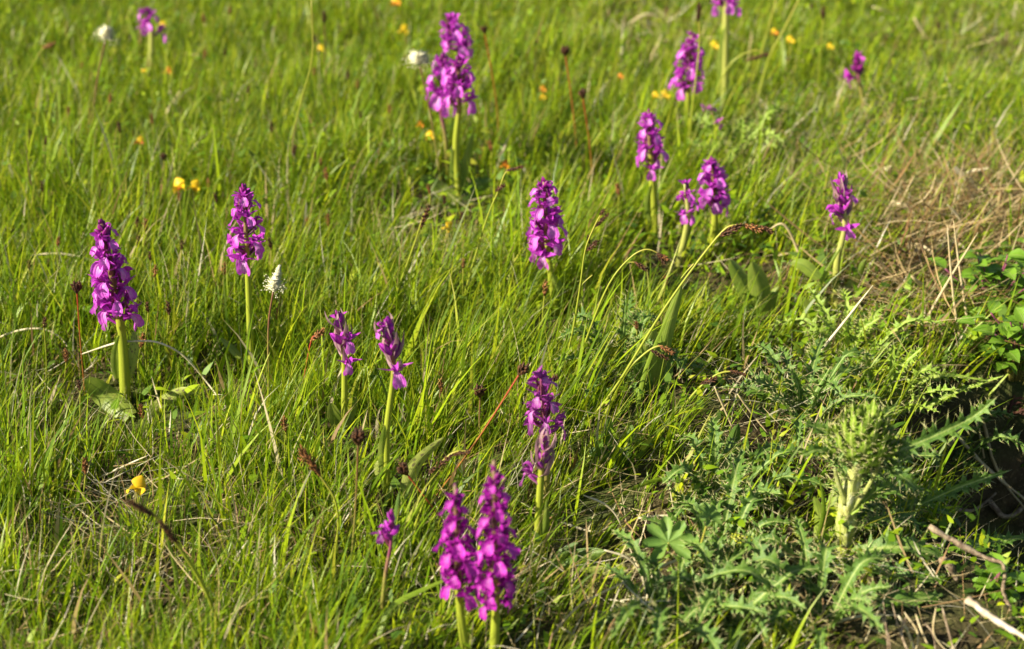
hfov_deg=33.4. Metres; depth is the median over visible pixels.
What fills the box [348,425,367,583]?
sedge
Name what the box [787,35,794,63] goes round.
trefoil flower
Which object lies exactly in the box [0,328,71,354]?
dry straw
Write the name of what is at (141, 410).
sedge
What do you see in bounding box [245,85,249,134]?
sedge
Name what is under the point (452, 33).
orchid
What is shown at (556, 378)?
sedge
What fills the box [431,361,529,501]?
sedge
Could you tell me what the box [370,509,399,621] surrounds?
orchid
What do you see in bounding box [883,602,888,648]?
dry straw
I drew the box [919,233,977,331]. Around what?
dry straw
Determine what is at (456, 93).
orchid
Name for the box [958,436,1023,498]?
twig
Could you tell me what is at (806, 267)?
oblong rosette
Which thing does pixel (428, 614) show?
grass blade
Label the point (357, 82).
sedge
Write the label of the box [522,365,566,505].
orchid
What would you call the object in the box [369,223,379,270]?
grass blade
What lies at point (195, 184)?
trefoil flower
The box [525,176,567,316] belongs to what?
orchid
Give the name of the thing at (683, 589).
grass blade
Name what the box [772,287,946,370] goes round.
thistle rosette
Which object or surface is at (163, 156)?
sedge
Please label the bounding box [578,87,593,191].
sedge
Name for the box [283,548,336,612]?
oblong rosette
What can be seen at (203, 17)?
sedge
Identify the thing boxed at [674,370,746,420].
arching sedge
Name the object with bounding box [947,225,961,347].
dry straw
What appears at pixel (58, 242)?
sedge
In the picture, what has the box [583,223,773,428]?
arching sedge
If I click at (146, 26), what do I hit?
orchid
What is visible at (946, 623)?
dry straw
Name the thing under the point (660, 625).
thistle rosette
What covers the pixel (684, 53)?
orchid
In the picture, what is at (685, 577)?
thistle rosette
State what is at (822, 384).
thistle rosette
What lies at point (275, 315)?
sedge
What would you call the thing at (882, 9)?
dry straw
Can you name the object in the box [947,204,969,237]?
dry straw
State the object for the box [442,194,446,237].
sedge
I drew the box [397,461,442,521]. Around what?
sedge
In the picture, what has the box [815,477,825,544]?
grass blade
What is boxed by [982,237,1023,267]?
leafy bush
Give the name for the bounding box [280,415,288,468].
sedge
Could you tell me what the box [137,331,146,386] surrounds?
sedge
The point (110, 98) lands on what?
sedge
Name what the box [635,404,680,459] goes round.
grass blade
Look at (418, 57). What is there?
daisy
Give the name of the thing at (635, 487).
grass blade
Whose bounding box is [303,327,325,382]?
sedge
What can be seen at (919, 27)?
dry straw
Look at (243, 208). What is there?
orchid
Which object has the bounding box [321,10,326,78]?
sedge
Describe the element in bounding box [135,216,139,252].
sedge
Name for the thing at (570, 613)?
grass blade
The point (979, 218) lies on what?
dry straw
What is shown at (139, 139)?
trefoil flower
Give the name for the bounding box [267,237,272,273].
sedge
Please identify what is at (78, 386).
sedge
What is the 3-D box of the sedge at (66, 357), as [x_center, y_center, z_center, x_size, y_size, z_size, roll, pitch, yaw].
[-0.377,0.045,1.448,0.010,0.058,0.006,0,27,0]
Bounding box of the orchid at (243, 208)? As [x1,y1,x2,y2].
[220,183,265,380]
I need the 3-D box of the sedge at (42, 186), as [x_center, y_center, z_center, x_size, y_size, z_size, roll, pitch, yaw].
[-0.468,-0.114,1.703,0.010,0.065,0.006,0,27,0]
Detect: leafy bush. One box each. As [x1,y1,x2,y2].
[927,248,1023,324]
[957,294,1023,384]
[970,552,1023,602]
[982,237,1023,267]
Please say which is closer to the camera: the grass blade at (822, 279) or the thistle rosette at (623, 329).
the thistle rosette at (623, 329)
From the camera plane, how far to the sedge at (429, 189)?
1.74 m
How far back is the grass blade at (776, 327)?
1.54 m
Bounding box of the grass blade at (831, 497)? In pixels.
[827,477,841,540]
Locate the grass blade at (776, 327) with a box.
[775,313,780,344]
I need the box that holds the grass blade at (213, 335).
[211,290,221,356]
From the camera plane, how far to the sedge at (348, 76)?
2.01 m
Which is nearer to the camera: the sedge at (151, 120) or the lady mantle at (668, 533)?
the lady mantle at (668, 533)
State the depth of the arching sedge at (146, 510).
1.07 m
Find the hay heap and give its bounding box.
[691,106,1023,390]
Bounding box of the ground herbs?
[0,0,1023,648]
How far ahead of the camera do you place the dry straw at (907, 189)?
1.73 m
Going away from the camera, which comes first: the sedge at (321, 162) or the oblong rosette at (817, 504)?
the oblong rosette at (817, 504)
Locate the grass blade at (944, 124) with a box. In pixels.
[921,89,967,165]
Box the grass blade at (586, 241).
[583,216,588,278]
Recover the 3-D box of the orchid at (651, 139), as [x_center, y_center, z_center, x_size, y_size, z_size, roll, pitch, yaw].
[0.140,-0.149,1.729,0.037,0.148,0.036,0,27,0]
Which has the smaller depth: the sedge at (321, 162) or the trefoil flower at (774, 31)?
the sedge at (321, 162)
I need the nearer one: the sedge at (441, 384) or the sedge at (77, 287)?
the sedge at (441, 384)
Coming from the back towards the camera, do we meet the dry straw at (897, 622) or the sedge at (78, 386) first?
the sedge at (78, 386)
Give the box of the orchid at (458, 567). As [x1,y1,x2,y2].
[432,483,479,648]
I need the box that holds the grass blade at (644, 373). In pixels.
[634,289,679,422]
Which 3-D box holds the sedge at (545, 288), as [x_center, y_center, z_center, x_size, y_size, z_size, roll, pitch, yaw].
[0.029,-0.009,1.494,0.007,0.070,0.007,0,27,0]
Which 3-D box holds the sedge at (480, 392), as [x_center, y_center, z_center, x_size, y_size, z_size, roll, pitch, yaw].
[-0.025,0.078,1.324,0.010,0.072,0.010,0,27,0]
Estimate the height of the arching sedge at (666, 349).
0.080 m
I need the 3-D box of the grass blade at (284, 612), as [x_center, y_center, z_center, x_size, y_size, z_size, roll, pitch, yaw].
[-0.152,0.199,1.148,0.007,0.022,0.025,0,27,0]
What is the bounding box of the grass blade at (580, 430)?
[555,412,585,457]
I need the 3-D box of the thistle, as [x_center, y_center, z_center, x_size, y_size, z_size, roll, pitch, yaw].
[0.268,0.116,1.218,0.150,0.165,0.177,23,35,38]
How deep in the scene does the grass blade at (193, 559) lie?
1.20 m
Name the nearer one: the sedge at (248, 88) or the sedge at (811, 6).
the sedge at (248, 88)
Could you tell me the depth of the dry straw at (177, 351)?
1.44 m
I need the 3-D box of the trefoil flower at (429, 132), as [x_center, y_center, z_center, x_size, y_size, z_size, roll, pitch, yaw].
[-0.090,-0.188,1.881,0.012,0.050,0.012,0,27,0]
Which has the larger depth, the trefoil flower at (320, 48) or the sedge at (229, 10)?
the sedge at (229, 10)
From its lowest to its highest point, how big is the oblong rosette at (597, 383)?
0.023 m
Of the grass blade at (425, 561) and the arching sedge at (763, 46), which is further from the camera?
the arching sedge at (763, 46)
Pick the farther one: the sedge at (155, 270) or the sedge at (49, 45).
the sedge at (49, 45)
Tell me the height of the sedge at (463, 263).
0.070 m
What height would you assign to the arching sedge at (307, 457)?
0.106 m
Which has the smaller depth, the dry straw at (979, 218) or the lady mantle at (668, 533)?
the lady mantle at (668, 533)
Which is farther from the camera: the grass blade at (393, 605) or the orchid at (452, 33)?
the orchid at (452, 33)
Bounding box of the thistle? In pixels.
[791,395,1023,612]
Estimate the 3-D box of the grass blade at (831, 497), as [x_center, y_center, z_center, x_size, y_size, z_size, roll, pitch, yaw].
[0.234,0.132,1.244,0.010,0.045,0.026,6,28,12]
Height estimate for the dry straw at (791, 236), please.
0.065 m
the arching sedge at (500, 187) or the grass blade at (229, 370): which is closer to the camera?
the grass blade at (229, 370)
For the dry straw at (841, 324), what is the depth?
1.44 m
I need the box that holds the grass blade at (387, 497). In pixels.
[380,461,396,513]
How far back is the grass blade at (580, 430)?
1.34 m
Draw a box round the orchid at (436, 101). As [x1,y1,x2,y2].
[425,53,462,173]
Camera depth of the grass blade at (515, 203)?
1.78 m
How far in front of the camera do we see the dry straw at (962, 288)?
1.52 m
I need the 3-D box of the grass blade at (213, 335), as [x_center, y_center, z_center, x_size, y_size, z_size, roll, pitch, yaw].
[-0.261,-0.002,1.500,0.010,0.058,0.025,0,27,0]
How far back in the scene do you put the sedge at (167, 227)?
1.65 m
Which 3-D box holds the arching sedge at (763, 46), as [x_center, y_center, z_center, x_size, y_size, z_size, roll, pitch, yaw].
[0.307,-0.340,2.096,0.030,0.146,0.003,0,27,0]
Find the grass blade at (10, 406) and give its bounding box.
[9,380,19,434]
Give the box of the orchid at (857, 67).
[844,50,865,109]
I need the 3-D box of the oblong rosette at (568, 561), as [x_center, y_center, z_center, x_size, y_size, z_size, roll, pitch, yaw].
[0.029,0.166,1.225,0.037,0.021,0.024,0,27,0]
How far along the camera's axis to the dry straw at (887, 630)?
1.10 m
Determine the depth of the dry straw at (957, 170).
1.76 m
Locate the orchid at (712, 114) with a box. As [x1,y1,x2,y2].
[701,104,723,155]
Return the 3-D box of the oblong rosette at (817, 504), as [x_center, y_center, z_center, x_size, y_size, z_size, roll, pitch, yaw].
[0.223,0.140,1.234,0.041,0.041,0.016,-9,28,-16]
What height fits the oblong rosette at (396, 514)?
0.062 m
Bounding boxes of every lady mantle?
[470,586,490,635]
[642,502,722,608]
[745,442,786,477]
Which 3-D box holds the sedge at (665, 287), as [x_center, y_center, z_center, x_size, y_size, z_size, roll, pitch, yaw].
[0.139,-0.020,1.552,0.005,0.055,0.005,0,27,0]
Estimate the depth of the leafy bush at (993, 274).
1.54 m
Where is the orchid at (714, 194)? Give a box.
[697,156,730,255]
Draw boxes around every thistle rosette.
[555,290,710,404]
[589,523,771,648]
[638,448,803,579]
[650,528,821,648]
[661,416,829,535]
[668,103,795,166]
[691,516,895,648]
[721,336,879,454]
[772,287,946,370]
[799,328,1004,419]
[892,405,1023,525]
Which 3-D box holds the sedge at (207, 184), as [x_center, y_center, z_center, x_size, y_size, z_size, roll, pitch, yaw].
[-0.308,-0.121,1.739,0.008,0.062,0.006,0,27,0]
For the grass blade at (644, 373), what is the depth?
1.36 m
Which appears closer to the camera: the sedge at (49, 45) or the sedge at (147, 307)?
the sedge at (147, 307)
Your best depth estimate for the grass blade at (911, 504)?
1.25 m
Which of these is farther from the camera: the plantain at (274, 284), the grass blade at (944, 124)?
the grass blade at (944, 124)
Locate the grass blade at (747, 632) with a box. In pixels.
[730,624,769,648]
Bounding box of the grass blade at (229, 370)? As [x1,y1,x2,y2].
[225,353,231,399]
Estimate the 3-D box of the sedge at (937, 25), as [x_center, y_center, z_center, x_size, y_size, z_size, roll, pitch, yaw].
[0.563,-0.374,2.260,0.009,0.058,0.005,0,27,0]
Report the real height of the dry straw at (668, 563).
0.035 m
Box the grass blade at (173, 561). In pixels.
[159,513,179,606]
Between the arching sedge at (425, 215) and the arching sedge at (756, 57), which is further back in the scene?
the arching sedge at (756, 57)
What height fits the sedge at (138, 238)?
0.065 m
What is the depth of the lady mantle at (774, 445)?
1.29 m
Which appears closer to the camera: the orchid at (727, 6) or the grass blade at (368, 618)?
the grass blade at (368, 618)
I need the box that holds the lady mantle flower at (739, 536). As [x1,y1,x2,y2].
[730,533,752,559]
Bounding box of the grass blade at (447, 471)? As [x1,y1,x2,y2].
[443,456,454,490]
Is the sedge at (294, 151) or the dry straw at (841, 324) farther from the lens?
the sedge at (294, 151)
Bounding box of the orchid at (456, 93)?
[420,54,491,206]
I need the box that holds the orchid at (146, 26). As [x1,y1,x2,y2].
[135,7,165,80]
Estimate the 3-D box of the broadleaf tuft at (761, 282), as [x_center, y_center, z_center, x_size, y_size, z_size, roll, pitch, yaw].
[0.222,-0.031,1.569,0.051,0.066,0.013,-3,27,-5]
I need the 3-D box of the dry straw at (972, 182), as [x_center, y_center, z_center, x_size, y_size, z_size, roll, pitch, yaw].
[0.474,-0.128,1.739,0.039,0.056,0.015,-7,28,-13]
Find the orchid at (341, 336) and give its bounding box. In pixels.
[324,308,365,477]
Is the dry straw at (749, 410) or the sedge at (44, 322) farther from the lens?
the sedge at (44, 322)
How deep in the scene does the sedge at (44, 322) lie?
1.45 m
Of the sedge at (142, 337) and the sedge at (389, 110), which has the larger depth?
the sedge at (389, 110)
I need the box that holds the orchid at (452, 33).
[438,12,473,144]
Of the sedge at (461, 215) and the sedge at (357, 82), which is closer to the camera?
the sedge at (461, 215)
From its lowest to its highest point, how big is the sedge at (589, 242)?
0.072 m
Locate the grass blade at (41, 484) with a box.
[35,437,55,510]
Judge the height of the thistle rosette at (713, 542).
0.062 m
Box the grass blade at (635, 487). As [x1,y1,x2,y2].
[601,471,751,509]
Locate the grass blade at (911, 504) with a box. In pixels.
[905,493,915,536]
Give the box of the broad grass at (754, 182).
[0,0,1023,648]
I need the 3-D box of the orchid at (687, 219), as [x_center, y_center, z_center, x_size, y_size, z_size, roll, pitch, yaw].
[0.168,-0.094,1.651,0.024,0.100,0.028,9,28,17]
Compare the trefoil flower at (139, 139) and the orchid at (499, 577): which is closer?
the orchid at (499, 577)
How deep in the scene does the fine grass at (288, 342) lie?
1.58 m
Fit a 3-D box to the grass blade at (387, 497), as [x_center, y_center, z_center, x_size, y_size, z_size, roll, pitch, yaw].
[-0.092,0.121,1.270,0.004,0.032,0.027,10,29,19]
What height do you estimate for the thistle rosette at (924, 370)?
0.076 m
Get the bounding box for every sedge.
[12,42,55,101]
[27,259,31,296]
[40,180,44,221]
[42,135,47,167]
[42,316,47,389]
[56,236,60,272]
[63,348,69,398]
[66,106,69,123]
[70,280,85,394]
[76,380,81,457]
[82,457,88,508]
[107,93,111,130]
[116,120,121,155]
[126,499,223,637]
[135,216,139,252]
[135,234,140,284]
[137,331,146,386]
[138,403,144,441]
[142,217,147,284]
[144,301,149,364]
[148,251,151,298]
[149,113,153,139]
[152,264,158,330]
[160,152,166,183]
[165,216,168,251]
[165,301,170,365]
[176,191,181,230]
[179,238,183,292]
[201,14,205,44]
[203,48,206,68]
[206,178,210,222]
[212,192,217,244]
[221,261,227,318]
[223,49,226,79]
[228,6,231,37]
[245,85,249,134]
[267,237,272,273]
[269,120,273,162]
[273,307,280,348]
[280,0,312,187]
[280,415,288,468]
[292,144,296,165]
[297,449,303,479]
[298,444,339,566]
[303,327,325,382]
[305,216,309,243]
[309,625,317,648]
[319,157,322,189]
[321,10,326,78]
[323,167,328,206]
[325,213,330,255]
[346,70,350,117]
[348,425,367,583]
[355,79,359,108]
[358,110,362,152]
[386,104,390,152]
[388,204,430,314]
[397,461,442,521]
[411,449,471,532]
[426,184,430,231]
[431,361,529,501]
[438,378,445,429]
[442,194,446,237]
[459,212,463,253]
[460,165,523,306]
[461,258,465,313]
[474,383,485,452]
[480,25,500,146]
[487,139,492,188]
[520,373,558,454]
[542,280,549,340]
[559,208,609,391]
[560,44,576,150]
[567,249,669,393]
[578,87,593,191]
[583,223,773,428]
[586,234,590,299]
[599,345,675,427]
[615,183,619,242]
[633,319,638,360]
[663,275,667,303]
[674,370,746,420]
[688,2,701,138]
[710,50,768,105]
[747,0,775,99]
[754,0,798,109]
[810,2,812,30]
[817,6,825,93]
[936,21,939,54]
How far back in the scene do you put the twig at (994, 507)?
1.53 m
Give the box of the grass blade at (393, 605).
[375,580,442,645]
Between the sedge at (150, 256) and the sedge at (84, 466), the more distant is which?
the sedge at (150, 256)
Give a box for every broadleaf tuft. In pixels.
[633,286,681,393]
[728,259,778,321]
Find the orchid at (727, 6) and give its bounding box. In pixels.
[710,0,741,110]
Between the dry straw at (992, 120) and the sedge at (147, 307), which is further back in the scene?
the dry straw at (992, 120)
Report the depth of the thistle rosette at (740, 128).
1.88 m
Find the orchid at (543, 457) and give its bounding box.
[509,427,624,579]
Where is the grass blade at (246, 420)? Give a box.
[242,412,249,461]
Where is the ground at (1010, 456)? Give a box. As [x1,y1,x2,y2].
[0,0,1023,648]
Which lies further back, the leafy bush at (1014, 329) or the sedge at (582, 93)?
the sedge at (582, 93)
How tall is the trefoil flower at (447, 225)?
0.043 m
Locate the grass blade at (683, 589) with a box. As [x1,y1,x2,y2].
[676,546,691,604]
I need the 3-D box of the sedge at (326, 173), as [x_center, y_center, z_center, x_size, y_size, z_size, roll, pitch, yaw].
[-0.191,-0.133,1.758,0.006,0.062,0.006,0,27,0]
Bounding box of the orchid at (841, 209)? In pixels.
[826,170,865,312]
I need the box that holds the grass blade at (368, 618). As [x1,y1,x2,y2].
[365,606,371,631]
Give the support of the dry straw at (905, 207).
on the hay heap
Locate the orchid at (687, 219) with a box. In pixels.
[673,179,698,273]
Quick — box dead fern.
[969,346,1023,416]
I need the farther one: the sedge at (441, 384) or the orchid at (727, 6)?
the orchid at (727, 6)
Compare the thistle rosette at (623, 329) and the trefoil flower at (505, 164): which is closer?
the thistle rosette at (623, 329)
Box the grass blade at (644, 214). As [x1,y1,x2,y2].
[643,193,649,233]
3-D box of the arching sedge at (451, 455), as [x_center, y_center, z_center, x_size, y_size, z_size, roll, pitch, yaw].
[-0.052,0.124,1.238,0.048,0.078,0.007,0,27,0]
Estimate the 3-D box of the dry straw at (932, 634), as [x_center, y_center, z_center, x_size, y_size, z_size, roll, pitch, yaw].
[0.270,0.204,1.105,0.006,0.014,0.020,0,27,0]
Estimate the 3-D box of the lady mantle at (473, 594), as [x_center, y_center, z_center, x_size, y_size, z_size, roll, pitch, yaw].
[-0.022,0.191,1.130,0.015,0.048,0.026,21,34,35]
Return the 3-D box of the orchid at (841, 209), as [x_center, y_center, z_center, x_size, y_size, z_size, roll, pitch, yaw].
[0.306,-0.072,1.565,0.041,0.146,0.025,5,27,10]
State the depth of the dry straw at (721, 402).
1.34 m
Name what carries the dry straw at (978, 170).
on the hay heap
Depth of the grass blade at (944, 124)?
1.88 m
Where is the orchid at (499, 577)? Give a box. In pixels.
[472,459,520,648]
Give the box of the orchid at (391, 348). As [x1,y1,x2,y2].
[374,310,443,507]
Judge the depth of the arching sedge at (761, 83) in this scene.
2.04 m
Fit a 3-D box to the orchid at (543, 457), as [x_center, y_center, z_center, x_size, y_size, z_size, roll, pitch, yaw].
[0.036,0.129,1.203,0.088,0.116,0.034,11,29,21]
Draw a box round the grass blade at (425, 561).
[418,519,434,581]
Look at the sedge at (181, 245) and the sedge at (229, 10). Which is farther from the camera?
the sedge at (229, 10)
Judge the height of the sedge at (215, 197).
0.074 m
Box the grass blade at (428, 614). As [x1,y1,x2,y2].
[421,600,447,627]
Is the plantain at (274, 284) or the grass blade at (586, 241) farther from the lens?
the grass blade at (586, 241)
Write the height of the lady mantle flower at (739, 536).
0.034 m
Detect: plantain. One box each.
[91,23,120,123]
[261,264,286,412]
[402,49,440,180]
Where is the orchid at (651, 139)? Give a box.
[633,108,668,240]
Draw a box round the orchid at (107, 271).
[84,218,187,436]
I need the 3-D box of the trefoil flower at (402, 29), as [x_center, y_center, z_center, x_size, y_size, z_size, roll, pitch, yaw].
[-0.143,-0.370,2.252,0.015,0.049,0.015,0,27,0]
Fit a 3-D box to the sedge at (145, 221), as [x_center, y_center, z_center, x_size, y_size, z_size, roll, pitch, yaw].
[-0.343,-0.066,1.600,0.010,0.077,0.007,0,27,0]
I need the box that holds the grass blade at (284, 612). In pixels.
[280,596,291,635]
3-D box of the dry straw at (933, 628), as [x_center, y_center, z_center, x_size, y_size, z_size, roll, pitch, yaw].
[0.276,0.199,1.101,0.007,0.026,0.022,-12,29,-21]
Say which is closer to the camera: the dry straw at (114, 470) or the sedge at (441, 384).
the dry straw at (114, 470)
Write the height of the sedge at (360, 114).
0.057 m
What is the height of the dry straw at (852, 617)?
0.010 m
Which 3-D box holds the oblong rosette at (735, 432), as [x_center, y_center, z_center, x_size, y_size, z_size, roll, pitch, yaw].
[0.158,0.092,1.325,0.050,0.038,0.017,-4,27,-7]
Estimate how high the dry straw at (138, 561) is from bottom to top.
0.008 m
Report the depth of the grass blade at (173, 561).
1.19 m
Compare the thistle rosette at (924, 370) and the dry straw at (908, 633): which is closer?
the dry straw at (908, 633)
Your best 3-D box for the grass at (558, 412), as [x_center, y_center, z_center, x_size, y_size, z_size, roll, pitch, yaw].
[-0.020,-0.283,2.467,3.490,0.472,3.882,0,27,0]
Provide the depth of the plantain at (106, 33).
1.88 m
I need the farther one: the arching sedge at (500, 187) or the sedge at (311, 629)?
the arching sedge at (500, 187)
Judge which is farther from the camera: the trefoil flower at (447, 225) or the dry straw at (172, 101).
the dry straw at (172, 101)
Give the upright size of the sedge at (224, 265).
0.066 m
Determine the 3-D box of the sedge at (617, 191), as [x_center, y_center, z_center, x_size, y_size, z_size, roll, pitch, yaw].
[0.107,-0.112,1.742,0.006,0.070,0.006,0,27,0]
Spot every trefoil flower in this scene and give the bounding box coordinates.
[126,475,145,534]
[135,136,143,154]
[164,67,170,93]
[172,177,184,205]
[187,179,198,211]
[317,44,322,58]
[391,0,399,24]
[398,24,407,41]
[416,120,423,131]
[425,130,433,165]
[441,221,451,244]
[500,160,508,189]
[618,73,623,91]
[660,89,669,115]
[710,40,717,75]
[771,28,777,48]
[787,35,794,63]
[827,43,833,71]
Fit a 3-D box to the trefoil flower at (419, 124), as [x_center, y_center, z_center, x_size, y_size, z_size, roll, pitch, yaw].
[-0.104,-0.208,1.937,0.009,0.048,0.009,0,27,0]
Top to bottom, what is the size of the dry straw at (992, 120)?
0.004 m
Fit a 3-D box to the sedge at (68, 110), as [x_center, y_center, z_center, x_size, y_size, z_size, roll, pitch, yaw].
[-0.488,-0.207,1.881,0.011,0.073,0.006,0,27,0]
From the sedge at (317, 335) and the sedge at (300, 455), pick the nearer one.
the sedge at (300, 455)
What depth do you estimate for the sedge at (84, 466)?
1.28 m
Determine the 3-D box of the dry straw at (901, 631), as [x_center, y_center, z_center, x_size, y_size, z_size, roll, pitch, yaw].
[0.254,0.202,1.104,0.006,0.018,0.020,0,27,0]
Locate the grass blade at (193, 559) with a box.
[192,527,194,596]
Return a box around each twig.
[928,524,1006,588]
[938,556,959,581]
[942,492,996,511]
[948,414,984,457]
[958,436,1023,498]
[964,596,1023,638]
[977,405,1023,508]
[987,499,1023,518]
[1001,583,1011,610]
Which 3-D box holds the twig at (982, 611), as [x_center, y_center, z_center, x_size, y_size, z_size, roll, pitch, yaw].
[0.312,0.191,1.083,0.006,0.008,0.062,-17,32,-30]
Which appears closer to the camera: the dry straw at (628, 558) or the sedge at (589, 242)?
the dry straw at (628, 558)
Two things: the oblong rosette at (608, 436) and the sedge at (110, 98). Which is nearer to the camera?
the oblong rosette at (608, 436)
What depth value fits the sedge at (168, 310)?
1.47 m
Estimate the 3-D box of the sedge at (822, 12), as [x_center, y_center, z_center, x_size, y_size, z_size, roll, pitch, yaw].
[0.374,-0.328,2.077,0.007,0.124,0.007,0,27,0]
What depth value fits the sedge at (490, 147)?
1.86 m
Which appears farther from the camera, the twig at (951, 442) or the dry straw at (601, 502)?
the twig at (951, 442)
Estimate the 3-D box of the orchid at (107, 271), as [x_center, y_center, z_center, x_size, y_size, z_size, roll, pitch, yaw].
[-0.318,0.001,1.404,0.079,0.178,0.055,17,32,30]
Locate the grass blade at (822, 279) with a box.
[805,247,840,315]
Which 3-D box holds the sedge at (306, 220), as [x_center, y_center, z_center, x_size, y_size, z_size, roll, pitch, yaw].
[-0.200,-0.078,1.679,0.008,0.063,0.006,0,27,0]
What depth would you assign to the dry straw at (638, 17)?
2.31 m
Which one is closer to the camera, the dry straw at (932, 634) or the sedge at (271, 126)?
the dry straw at (932, 634)
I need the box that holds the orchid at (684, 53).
[668,30,705,137]
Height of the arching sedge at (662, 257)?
0.138 m
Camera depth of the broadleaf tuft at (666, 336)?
1.39 m
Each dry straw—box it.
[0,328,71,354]
[32,252,142,275]
[82,340,221,400]
[98,455,148,477]
[133,557,144,566]
[161,91,179,123]
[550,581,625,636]
[561,522,613,532]
[584,495,622,529]
[604,550,644,588]
[631,13,664,22]
[639,514,694,518]
[646,558,682,600]
[707,37,749,41]
[714,386,732,427]
[737,394,767,433]
[770,223,807,281]
[800,285,872,374]
[819,614,896,626]
[873,6,894,15]
[880,613,890,648]
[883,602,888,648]
[891,201,920,223]
[892,603,905,648]
[893,176,913,217]
[898,615,914,648]
[900,617,907,648]
[904,612,918,648]
[906,242,946,263]
[911,275,934,308]
[914,17,927,39]
[915,614,928,644]
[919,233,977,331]
[923,621,935,648]
[932,607,944,648]
[937,239,968,250]
[942,608,953,648]
[946,167,987,191]
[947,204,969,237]
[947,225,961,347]
[952,166,973,199]
[953,220,969,326]
[958,213,1001,231]
[963,118,1021,121]
[964,177,981,200]
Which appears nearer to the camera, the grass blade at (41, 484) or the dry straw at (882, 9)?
the grass blade at (41, 484)
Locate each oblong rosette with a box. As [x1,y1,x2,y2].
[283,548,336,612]
[374,491,407,586]
[527,537,578,573]
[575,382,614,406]
[595,417,633,463]
[686,424,748,463]
[790,493,838,545]
[791,258,827,325]
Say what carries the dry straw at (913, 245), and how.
on the hay heap
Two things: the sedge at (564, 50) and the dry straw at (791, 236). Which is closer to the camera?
the dry straw at (791, 236)
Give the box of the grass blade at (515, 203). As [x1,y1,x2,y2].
[514,171,522,222]
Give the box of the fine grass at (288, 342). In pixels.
[0,0,1023,648]
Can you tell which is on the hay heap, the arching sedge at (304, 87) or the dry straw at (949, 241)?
the dry straw at (949, 241)
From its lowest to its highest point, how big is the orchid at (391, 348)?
0.167 m
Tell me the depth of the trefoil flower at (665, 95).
1.99 m
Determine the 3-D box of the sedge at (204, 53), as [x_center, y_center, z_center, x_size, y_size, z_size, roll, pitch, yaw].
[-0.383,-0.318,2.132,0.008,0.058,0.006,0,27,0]
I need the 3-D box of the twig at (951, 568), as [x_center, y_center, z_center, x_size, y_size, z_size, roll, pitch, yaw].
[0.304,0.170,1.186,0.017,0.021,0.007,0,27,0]
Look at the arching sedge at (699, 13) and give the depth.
1.86 m
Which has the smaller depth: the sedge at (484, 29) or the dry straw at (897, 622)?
the dry straw at (897, 622)

